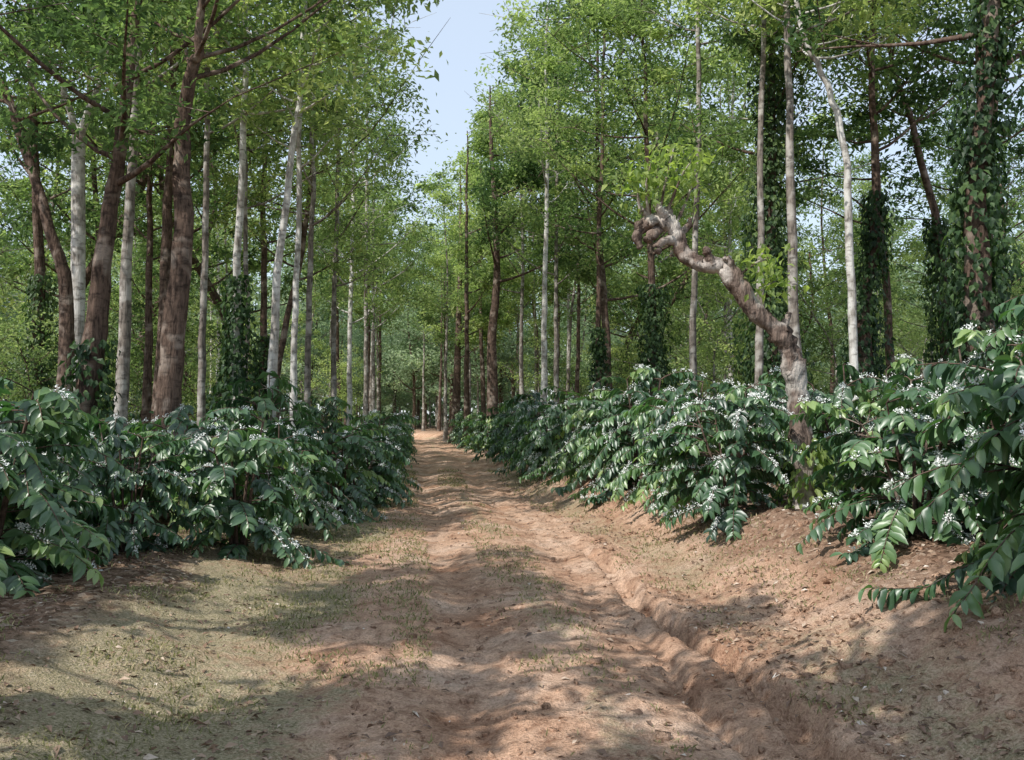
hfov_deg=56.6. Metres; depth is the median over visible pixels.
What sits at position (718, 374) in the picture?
understory tree
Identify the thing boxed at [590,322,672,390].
understory tree
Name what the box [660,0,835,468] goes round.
silver oak tree
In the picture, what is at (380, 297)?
silver oak tree
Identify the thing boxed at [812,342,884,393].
understory tree
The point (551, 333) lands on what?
understory tree
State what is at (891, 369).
coffee bush
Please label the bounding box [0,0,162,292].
shade tree
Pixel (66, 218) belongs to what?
shade tree
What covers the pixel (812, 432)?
coffee bush
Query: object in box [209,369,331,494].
coffee bush
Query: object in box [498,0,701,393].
shade tree
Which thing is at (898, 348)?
understory tree
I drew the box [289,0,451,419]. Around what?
silver oak tree
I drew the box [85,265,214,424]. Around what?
understory tree
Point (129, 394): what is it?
understory tree
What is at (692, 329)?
silver oak tree
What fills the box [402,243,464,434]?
silver oak tree
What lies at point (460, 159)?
silver oak tree
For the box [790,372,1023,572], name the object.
coffee bush
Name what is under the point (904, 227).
shade tree
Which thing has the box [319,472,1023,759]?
dirt clods
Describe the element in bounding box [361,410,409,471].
coffee bush
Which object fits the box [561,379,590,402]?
understory tree
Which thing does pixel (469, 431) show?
coffee bush
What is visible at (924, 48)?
shade tree
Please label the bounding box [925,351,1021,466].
coffee bush
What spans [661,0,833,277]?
shade tree
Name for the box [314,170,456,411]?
silver oak tree
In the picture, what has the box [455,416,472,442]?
coffee bush
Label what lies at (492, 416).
coffee bush
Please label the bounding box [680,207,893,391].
understory tree
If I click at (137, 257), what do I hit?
shade tree
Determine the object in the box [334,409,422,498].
coffee bush
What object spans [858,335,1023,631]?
coffee bush
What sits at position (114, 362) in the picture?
understory tree
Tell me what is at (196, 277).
shade tree
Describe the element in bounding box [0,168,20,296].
shade tree
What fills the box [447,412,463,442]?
coffee bush
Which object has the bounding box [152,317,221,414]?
understory tree
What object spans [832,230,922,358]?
shade tree
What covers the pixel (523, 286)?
silver oak tree
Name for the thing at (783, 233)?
shade tree
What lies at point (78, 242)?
silver oak tree
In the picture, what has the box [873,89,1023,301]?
shade tree
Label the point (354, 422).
coffee bush
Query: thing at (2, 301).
understory tree
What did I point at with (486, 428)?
coffee bush
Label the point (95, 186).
shade tree
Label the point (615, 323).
understory tree
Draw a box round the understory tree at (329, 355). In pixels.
[288,343,397,424]
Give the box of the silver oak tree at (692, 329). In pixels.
[601,0,818,392]
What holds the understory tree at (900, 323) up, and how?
on the dirt road ground at (490, 691)
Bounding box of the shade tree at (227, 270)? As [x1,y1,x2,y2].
[161,58,291,332]
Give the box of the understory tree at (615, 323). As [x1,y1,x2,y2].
[569,255,721,401]
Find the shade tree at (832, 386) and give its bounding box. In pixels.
[738,103,894,417]
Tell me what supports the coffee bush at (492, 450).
on the dirt road ground at (490, 691)
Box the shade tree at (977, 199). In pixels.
[767,0,1023,448]
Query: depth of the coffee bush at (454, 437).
58.91 m
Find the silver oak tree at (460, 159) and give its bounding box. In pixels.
[423,138,525,412]
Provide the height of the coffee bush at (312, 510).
1.668 m
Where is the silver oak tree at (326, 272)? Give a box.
[291,160,377,426]
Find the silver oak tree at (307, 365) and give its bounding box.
[167,0,455,409]
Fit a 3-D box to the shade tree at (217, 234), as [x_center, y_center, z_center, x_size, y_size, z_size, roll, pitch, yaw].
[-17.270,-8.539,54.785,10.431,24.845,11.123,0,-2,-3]
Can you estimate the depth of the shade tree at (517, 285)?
66.51 m
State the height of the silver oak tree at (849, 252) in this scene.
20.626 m
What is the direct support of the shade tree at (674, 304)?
on the dirt road ground at (490, 691)
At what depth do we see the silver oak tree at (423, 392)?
87.95 m
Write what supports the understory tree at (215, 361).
on the dirt road ground at (490, 691)
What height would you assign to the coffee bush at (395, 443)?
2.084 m
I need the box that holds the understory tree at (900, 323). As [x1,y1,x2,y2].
[879,299,930,377]
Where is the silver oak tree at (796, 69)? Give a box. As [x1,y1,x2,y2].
[621,0,882,382]
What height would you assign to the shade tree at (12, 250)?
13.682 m
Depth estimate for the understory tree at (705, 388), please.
65.14 m
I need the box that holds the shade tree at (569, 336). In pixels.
[501,69,665,398]
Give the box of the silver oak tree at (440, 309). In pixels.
[422,221,504,412]
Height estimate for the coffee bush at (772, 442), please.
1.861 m
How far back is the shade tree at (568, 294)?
55.86 m
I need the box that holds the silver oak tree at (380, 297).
[267,0,496,431]
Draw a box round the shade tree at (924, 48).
[828,0,1023,356]
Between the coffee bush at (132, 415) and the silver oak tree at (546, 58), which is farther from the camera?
the silver oak tree at (546, 58)
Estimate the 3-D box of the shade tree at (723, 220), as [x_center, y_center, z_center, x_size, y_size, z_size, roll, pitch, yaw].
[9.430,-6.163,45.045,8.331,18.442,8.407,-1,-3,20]
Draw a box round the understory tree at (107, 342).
[11,297,118,381]
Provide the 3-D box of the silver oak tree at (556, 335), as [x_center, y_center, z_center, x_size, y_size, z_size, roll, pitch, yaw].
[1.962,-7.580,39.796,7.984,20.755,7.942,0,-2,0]
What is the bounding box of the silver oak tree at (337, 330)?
[290,148,384,422]
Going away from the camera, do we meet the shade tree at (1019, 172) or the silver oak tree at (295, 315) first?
the silver oak tree at (295, 315)
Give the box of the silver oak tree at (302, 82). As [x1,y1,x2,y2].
[168,0,447,416]
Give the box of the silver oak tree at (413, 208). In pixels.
[316,114,442,410]
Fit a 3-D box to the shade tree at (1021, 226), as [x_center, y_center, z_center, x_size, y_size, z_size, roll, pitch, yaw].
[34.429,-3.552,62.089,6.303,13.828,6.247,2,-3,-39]
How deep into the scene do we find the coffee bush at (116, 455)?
14.72 m
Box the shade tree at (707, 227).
[547,137,721,389]
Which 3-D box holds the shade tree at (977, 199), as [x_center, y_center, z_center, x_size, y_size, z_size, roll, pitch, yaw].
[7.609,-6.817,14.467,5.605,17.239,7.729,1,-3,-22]
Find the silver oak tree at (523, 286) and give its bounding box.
[459,30,619,401]
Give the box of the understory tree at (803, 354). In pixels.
[735,304,832,392]
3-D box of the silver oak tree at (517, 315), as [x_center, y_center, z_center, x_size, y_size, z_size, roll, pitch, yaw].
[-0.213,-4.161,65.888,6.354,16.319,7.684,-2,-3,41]
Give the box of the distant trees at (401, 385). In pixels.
[0,189,1023,429]
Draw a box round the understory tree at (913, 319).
[878,296,939,378]
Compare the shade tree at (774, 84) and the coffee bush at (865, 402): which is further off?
the shade tree at (774, 84)
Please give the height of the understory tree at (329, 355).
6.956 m
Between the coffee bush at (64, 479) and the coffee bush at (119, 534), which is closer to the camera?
the coffee bush at (119, 534)
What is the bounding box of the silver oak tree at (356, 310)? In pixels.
[321,178,412,412]
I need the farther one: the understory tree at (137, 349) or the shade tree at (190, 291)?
the shade tree at (190, 291)
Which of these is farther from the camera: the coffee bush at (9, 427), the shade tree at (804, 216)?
the shade tree at (804, 216)
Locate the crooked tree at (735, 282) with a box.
[601,117,844,510]
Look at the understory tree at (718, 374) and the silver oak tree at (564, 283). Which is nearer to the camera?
the silver oak tree at (564, 283)
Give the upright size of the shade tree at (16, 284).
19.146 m
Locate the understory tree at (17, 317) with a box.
[0,299,136,406]
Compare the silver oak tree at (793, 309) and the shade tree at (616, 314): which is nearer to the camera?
the silver oak tree at (793, 309)
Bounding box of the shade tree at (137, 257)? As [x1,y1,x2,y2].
[6,49,346,416]
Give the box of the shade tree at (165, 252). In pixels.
[35,0,315,421]
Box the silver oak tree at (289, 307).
[194,1,448,419]
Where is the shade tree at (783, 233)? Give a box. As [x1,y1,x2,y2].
[707,188,814,343]
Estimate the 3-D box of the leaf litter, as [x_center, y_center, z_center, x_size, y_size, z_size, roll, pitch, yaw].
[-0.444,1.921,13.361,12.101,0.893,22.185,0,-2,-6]
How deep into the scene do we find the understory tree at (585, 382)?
64.52 m
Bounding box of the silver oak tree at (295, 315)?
[171,0,420,425]
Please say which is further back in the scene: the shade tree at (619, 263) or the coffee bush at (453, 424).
the coffee bush at (453, 424)
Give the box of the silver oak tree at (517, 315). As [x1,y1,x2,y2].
[483,209,558,401]
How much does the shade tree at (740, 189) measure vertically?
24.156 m
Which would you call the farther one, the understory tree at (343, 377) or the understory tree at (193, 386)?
the understory tree at (193, 386)
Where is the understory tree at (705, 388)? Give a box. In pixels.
[644,328,722,396]
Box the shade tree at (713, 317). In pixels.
[621,165,728,371]
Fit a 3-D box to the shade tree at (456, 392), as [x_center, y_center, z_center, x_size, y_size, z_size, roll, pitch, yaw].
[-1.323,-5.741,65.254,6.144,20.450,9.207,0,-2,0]
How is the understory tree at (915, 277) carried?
on the dirt road ground at (490, 691)
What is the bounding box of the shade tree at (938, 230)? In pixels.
[752,0,1023,381]
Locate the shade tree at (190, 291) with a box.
[135,191,221,352]
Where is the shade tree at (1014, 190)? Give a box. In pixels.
[924,176,1023,353]
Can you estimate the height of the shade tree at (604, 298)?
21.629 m
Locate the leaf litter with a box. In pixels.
[0,473,1023,759]
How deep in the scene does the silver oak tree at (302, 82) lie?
18.13 m
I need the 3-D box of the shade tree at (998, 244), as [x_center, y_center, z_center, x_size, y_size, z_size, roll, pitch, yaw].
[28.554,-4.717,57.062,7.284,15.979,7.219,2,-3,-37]
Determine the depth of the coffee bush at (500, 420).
30.50 m
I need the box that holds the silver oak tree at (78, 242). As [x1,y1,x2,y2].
[0,0,258,389]
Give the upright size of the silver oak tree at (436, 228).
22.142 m
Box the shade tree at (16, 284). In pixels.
[0,177,68,371]
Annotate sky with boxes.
[0,0,1023,417]
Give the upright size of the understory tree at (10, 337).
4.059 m
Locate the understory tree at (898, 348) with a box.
[847,327,924,357]
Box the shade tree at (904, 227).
[801,181,921,375]
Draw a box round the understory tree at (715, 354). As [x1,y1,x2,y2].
[632,226,818,398]
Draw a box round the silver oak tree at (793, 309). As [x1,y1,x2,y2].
[695,0,918,352]
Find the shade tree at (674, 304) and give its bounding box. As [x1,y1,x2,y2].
[592,194,734,338]
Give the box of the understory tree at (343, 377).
[298,354,363,421]
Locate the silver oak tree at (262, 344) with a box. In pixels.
[179,0,397,410]
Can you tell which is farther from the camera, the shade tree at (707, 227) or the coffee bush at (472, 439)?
the shade tree at (707, 227)
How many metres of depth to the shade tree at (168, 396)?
15.06 m
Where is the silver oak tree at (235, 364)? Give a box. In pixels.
[159,0,384,429]
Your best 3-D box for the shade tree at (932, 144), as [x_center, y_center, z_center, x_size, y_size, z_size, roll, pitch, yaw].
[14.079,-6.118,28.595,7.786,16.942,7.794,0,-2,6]
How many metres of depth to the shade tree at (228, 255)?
33.42 m
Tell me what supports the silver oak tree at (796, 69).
on the dirt road ground at (490, 691)
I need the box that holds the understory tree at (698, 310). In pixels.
[663,255,753,397]
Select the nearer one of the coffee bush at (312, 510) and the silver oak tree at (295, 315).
the coffee bush at (312, 510)
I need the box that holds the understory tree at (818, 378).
[807,366,829,392]
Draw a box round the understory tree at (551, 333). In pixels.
[485,303,580,413]
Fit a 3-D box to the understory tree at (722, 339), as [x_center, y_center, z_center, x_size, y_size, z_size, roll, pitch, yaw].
[8.771,-1.288,36.596,7.378,8.101,6.800,2,-3,-36]
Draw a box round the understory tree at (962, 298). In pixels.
[895,237,1023,353]
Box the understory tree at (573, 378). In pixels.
[547,345,593,402]
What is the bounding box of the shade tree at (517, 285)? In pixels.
[434,102,589,392]
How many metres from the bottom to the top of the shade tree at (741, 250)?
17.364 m
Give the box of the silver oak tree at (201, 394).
[31,0,343,428]
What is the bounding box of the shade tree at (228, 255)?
[23,17,347,435]
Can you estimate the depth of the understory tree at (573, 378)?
68.38 m
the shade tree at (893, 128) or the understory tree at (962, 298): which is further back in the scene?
the understory tree at (962, 298)
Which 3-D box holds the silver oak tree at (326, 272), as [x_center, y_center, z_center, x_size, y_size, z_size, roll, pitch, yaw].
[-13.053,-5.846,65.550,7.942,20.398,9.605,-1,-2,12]
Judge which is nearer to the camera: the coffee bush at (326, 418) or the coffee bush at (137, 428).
the coffee bush at (137, 428)
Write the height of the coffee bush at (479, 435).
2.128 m
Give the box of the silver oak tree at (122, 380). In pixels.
[0,0,280,434]
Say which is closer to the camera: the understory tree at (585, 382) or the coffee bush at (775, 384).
the coffee bush at (775, 384)
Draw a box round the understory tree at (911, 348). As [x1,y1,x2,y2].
[876,328,924,379]
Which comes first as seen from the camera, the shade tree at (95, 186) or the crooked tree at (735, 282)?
the crooked tree at (735, 282)
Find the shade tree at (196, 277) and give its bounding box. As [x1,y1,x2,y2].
[111,167,233,329]
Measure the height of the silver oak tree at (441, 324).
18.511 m
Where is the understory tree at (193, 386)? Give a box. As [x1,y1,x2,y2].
[154,358,209,408]
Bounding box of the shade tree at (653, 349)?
[480,0,835,399]
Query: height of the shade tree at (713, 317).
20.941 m
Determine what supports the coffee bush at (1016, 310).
on the dirt road ground at (490, 691)
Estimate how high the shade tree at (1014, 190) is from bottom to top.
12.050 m
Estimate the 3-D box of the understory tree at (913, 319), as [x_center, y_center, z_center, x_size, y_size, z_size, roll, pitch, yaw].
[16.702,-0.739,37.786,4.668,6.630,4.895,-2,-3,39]
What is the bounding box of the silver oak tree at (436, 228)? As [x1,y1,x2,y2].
[397,214,484,429]
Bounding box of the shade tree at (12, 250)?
[0,202,33,289]
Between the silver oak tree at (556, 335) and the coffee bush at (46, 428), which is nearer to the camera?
the coffee bush at (46, 428)
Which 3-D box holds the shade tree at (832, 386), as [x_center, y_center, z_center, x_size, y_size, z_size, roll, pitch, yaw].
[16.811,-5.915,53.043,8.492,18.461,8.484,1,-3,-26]
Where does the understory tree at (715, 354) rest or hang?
on the dirt road ground at (490, 691)
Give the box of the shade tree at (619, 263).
[550,45,711,380]
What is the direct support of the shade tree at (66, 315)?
on the dirt road ground at (490, 691)
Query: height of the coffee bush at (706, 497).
1.848 m
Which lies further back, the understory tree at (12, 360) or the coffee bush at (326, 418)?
the understory tree at (12, 360)
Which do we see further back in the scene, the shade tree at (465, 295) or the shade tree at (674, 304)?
the shade tree at (674, 304)
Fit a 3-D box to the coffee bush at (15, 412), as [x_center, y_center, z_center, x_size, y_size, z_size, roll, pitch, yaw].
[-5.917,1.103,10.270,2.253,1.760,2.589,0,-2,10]
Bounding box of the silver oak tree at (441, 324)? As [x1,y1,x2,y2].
[415,221,464,430]
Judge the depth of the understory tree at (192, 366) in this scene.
29.46 m
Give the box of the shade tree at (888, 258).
[821,187,919,350]
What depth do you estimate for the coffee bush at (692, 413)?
16.77 m
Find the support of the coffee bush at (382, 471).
on the dirt road ground at (490, 691)
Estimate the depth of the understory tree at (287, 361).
45.67 m
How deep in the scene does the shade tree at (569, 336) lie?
55.49 m
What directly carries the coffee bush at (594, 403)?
on the dirt road ground at (490, 691)
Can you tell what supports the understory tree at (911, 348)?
on the dirt road ground at (490, 691)
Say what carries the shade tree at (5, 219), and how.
on the dirt road ground at (490, 691)
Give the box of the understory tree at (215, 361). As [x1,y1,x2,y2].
[205,313,281,391]
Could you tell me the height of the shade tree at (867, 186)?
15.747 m
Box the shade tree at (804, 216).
[712,122,830,360]
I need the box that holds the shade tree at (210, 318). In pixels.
[155,190,260,418]
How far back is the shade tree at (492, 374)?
41.87 m
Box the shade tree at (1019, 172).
[858,113,1023,324]
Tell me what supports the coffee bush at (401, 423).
on the dirt road ground at (490, 691)
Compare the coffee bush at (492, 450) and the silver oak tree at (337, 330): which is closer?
the coffee bush at (492, 450)
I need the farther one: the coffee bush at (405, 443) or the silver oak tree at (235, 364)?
the coffee bush at (405, 443)
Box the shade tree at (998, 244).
[916,166,1023,325]
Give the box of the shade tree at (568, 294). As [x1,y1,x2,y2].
[508,77,637,353]
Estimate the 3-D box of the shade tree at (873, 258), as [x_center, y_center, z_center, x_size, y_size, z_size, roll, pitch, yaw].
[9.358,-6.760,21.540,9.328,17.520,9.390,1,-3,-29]
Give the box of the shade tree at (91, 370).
[0,0,438,502]
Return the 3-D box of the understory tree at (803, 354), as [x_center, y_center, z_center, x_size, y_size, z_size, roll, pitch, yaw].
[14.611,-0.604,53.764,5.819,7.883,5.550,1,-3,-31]
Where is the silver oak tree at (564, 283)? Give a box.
[531,113,621,397]
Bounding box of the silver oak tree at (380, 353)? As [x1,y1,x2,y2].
[344,202,430,412]
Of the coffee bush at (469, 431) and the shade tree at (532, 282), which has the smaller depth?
the coffee bush at (469, 431)
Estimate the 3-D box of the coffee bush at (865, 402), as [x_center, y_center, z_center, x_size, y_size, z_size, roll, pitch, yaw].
[4.215,0.791,11.968,2.249,2.032,2.367,0,-2,10]
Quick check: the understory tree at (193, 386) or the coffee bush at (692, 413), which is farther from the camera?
the understory tree at (193, 386)
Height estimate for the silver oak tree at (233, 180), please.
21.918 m
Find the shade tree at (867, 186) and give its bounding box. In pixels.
[798,149,922,324]
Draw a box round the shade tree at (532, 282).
[465,63,595,415]
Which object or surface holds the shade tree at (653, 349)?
on the dirt road ground at (490, 691)
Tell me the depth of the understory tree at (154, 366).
76.72 m
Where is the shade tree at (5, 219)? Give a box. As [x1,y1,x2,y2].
[0,73,117,296]
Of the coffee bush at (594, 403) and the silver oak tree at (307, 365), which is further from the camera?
the silver oak tree at (307, 365)
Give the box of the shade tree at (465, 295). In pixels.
[411,104,590,447]
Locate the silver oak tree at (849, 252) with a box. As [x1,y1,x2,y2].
[714,0,965,413]
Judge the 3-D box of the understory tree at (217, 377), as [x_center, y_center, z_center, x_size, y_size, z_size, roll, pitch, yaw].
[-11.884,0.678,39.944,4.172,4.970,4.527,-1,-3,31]
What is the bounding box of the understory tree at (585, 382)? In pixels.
[559,328,635,399]
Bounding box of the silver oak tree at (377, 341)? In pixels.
[303,192,435,412]
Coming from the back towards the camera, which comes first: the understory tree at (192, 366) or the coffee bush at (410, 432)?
the coffee bush at (410, 432)
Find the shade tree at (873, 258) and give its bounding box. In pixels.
[756,0,1023,420]
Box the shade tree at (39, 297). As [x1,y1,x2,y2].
[0,0,154,432]
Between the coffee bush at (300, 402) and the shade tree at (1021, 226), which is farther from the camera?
the shade tree at (1021, 226)
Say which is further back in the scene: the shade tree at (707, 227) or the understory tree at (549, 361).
the understory tree at (549, 361)
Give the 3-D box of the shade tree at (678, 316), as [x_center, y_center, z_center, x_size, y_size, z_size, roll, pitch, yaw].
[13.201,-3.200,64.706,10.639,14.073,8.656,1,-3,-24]
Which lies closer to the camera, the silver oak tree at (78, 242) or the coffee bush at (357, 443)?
the coffee bush at (357, 443)
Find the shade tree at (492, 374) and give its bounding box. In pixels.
[460,2,624,453]
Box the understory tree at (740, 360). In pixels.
[696,318,753,384]
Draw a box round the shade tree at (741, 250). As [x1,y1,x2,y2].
[705,196,818,359]
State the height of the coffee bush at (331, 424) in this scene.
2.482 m
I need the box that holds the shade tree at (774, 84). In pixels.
[626,0,907,453]
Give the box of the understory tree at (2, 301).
[0,131,70,359]
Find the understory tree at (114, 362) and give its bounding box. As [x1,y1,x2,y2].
[55,332,135,399]
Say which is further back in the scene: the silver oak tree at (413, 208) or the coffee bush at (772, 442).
the silver oak tree at (413, 208)
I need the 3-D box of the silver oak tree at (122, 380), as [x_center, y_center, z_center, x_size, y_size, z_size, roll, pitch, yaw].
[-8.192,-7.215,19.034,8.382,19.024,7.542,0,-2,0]
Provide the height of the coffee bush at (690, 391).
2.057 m
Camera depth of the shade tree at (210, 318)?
68.51 m
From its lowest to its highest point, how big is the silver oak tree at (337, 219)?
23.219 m
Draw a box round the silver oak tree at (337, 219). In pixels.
[256,1,416,440]
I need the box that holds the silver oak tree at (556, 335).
[467,0,652,402]
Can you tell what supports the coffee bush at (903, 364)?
on the dirt road ground at (490, 691)
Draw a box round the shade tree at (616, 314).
[558,135,804,383]
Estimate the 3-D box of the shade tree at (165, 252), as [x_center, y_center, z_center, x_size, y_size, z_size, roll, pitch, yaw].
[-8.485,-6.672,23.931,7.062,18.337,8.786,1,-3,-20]
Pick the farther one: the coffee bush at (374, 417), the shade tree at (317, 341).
the shade tree at (317, 341)
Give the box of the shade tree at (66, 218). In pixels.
[0,0,325,409]
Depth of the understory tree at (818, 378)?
67.77 m
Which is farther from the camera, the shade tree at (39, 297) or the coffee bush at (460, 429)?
the coffee bush at (460, 429)
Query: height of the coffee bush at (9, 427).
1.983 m
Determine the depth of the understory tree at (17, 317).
31.95 m
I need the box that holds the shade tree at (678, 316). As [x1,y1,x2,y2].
[659,243,787,394]
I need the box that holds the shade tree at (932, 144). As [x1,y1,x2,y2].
[834,1,1023,244]
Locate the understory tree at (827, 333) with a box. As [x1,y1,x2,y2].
[782,245,922,393]
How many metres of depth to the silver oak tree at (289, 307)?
28.14 m
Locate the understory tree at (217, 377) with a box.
[188,344,289,419]
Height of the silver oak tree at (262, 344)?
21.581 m
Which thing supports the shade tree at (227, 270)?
on the dirt road ground at (490, 691)
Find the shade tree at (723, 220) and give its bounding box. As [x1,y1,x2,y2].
[623,39,785,394]
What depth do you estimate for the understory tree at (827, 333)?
30.85 m
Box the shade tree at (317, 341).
[248,161,359,363]
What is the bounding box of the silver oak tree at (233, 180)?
[108,0,420,406]
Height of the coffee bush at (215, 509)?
1.859 m
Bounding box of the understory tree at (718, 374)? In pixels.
[685,338,744,397]
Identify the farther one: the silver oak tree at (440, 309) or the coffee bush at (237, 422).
the silver oak tree at (440, 309)
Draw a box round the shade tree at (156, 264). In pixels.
[109,197,199,361]
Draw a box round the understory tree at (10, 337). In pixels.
[0,310,133,401]
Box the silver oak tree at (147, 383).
[43,6,279,423]
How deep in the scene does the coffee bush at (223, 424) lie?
14.85 m
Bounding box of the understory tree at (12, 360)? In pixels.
[0,324,24,400]
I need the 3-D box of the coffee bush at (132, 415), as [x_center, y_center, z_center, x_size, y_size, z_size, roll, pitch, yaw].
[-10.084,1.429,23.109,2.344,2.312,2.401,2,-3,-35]
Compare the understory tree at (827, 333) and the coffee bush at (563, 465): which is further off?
the understory tree at (827, 333)
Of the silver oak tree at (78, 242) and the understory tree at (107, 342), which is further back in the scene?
the understory tree at (107, 342)
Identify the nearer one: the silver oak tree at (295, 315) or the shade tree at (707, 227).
the silver oak tree at (295, 315)
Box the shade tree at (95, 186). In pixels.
[0,0,211,409]
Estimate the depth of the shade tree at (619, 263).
52.01 m
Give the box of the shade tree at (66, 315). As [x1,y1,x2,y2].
[0,0,141,397]
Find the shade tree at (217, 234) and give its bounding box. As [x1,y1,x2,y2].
[145,48,292,396]
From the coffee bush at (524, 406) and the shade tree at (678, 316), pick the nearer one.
the coffee bush at (524, 406)
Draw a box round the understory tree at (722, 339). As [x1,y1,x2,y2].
[665,232,838,393]
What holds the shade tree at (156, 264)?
on the dirt road ground at (490, 691)
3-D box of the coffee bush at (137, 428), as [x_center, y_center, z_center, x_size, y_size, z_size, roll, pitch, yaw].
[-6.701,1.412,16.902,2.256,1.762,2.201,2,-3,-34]
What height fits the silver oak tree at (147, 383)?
21.480 m
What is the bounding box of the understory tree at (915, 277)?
[815,158,1023,380]
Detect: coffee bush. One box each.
[0,376,140,598]
[0,400,97,535]
[0,400,101,557]
[45,413,204,561]
[56,426,116,514]
[60,429,149,508]
[98,395,140,431]
[99,403,263,530]
[124,411,153,461]
[145,408,350,568]
[197,417,307,502]
[202,423,361,540]
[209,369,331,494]
[228,416,314,448]
[251,400,323,436]
[276,393,354,444]
[294,419,396,524]
[317,415,346,445]
[322,430,413,508]
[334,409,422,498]
[347,413,410,460]
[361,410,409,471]
[361,433,411,486]
[363,419,408,470]
[381,419,413,461]
[395,423,418,464]
[396,417,419,452]
[400,420,415,453]
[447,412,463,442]
[447,415,463,444]
[448,411,462,440]
[449,412,476,447]
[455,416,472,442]
[457,414,485,447]
[459,412,481,447]
[461,415,483,450]
[461,417,485,452]
[464,412,488,452]
[471,403,513,463]
[474,417,494,451]
[483,410,513,452]
[484,402,515,463]
[492,391,564,475]
[495,410,539,460]
[500,398,546,451]
[506,400,580,477]
[518,381,612,483]
[541,376,654,496]
[568,364,707,507]
[605,378,762,516]
[635,382,801,542]
[653,384,701,462]
[676,395,725,450]
[714,377,857,484]
[748,399,784,468]
[758,363,916,504]
[776,388,855,464]
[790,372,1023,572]
[853,353,959,469]
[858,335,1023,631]
[866,322,1023,525]
[878,367,926,433]
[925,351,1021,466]
[956,294,1023,541]
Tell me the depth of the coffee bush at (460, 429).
53.91 m
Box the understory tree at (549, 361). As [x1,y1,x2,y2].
[525,314,593,401]
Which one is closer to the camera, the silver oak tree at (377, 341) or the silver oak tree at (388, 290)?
the silver oak tree at (388, 290)
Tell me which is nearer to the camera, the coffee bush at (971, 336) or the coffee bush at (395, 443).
the coffee bush at (971, 336)
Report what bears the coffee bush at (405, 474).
on the dirt road ground at (490, 691)
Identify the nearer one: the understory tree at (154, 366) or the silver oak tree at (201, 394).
the silver oak tree at (201, 394)
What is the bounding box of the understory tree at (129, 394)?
[107,341,140,415]
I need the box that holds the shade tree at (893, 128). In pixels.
[712,0,967,380]
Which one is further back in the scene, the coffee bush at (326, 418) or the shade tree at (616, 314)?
the shade tree at (616, 314)
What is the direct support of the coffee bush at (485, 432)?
on the dirt road ground at (490, 691)
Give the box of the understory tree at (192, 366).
[104,236,266,420]
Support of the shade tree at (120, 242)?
on the dirt road ground at (490, 691)
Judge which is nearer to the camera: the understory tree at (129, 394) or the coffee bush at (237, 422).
the coffee bush at (237, 422)
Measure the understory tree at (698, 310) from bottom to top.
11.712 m
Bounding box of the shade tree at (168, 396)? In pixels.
[101,0,442,458]
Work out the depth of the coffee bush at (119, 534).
9.46 m
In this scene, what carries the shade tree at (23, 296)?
on the dirt road ground at (490, 691)
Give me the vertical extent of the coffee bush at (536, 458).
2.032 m
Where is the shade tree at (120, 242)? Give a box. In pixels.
[68,98,225,330]
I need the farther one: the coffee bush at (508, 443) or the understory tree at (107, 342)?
the understory tree at (107, 342)
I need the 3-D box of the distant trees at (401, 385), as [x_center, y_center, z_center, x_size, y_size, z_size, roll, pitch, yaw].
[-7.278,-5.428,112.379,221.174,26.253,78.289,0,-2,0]
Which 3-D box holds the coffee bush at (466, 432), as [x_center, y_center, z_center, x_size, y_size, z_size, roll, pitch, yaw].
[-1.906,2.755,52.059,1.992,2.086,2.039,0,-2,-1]
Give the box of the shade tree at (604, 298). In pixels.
[481,0,757,389]
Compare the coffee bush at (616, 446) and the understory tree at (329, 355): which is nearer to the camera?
the coffee bush at (616, 446)
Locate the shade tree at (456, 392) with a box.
[447,148,524,443]
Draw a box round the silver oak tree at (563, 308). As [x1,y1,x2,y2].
[515,168,595,358]
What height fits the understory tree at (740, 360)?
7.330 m
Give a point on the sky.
(467, 34)
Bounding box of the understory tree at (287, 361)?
[189,314,329,406]
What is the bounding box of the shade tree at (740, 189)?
[625,0,856,383]
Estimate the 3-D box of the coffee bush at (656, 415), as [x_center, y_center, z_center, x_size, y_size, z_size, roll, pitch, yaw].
[2.469,0.924,13.336,2.045,1.902,2.152,-2,-3,44]
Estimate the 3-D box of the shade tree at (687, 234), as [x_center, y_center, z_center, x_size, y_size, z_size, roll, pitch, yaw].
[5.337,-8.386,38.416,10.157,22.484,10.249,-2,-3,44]
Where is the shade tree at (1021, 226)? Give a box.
[1008,220,1023,268]
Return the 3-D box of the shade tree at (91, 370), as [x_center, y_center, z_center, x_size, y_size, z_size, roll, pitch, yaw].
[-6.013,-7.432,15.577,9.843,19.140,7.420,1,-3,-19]
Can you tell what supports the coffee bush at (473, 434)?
on the dirt road ground at (490, 691)
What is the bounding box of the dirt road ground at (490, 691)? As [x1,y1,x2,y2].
[0,421,1023,759]
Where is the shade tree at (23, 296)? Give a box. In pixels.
[0,141,144,333]
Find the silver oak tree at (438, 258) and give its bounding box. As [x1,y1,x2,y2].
[396,162,509,441]
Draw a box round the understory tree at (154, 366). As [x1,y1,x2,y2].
[111,310,198,404]
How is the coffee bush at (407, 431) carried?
on the dirt road ground at (490, 691)
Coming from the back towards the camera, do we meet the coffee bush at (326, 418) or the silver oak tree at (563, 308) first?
the silver oak tree at (563, 308)
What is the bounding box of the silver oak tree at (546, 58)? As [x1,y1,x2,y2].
[471,0,615,413]
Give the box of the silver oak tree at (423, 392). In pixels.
[390,222,453,430]
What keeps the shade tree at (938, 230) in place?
on the dirt road ground at (490, 691)
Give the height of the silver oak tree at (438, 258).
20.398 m
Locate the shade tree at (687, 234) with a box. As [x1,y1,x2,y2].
[501,0,807,391]

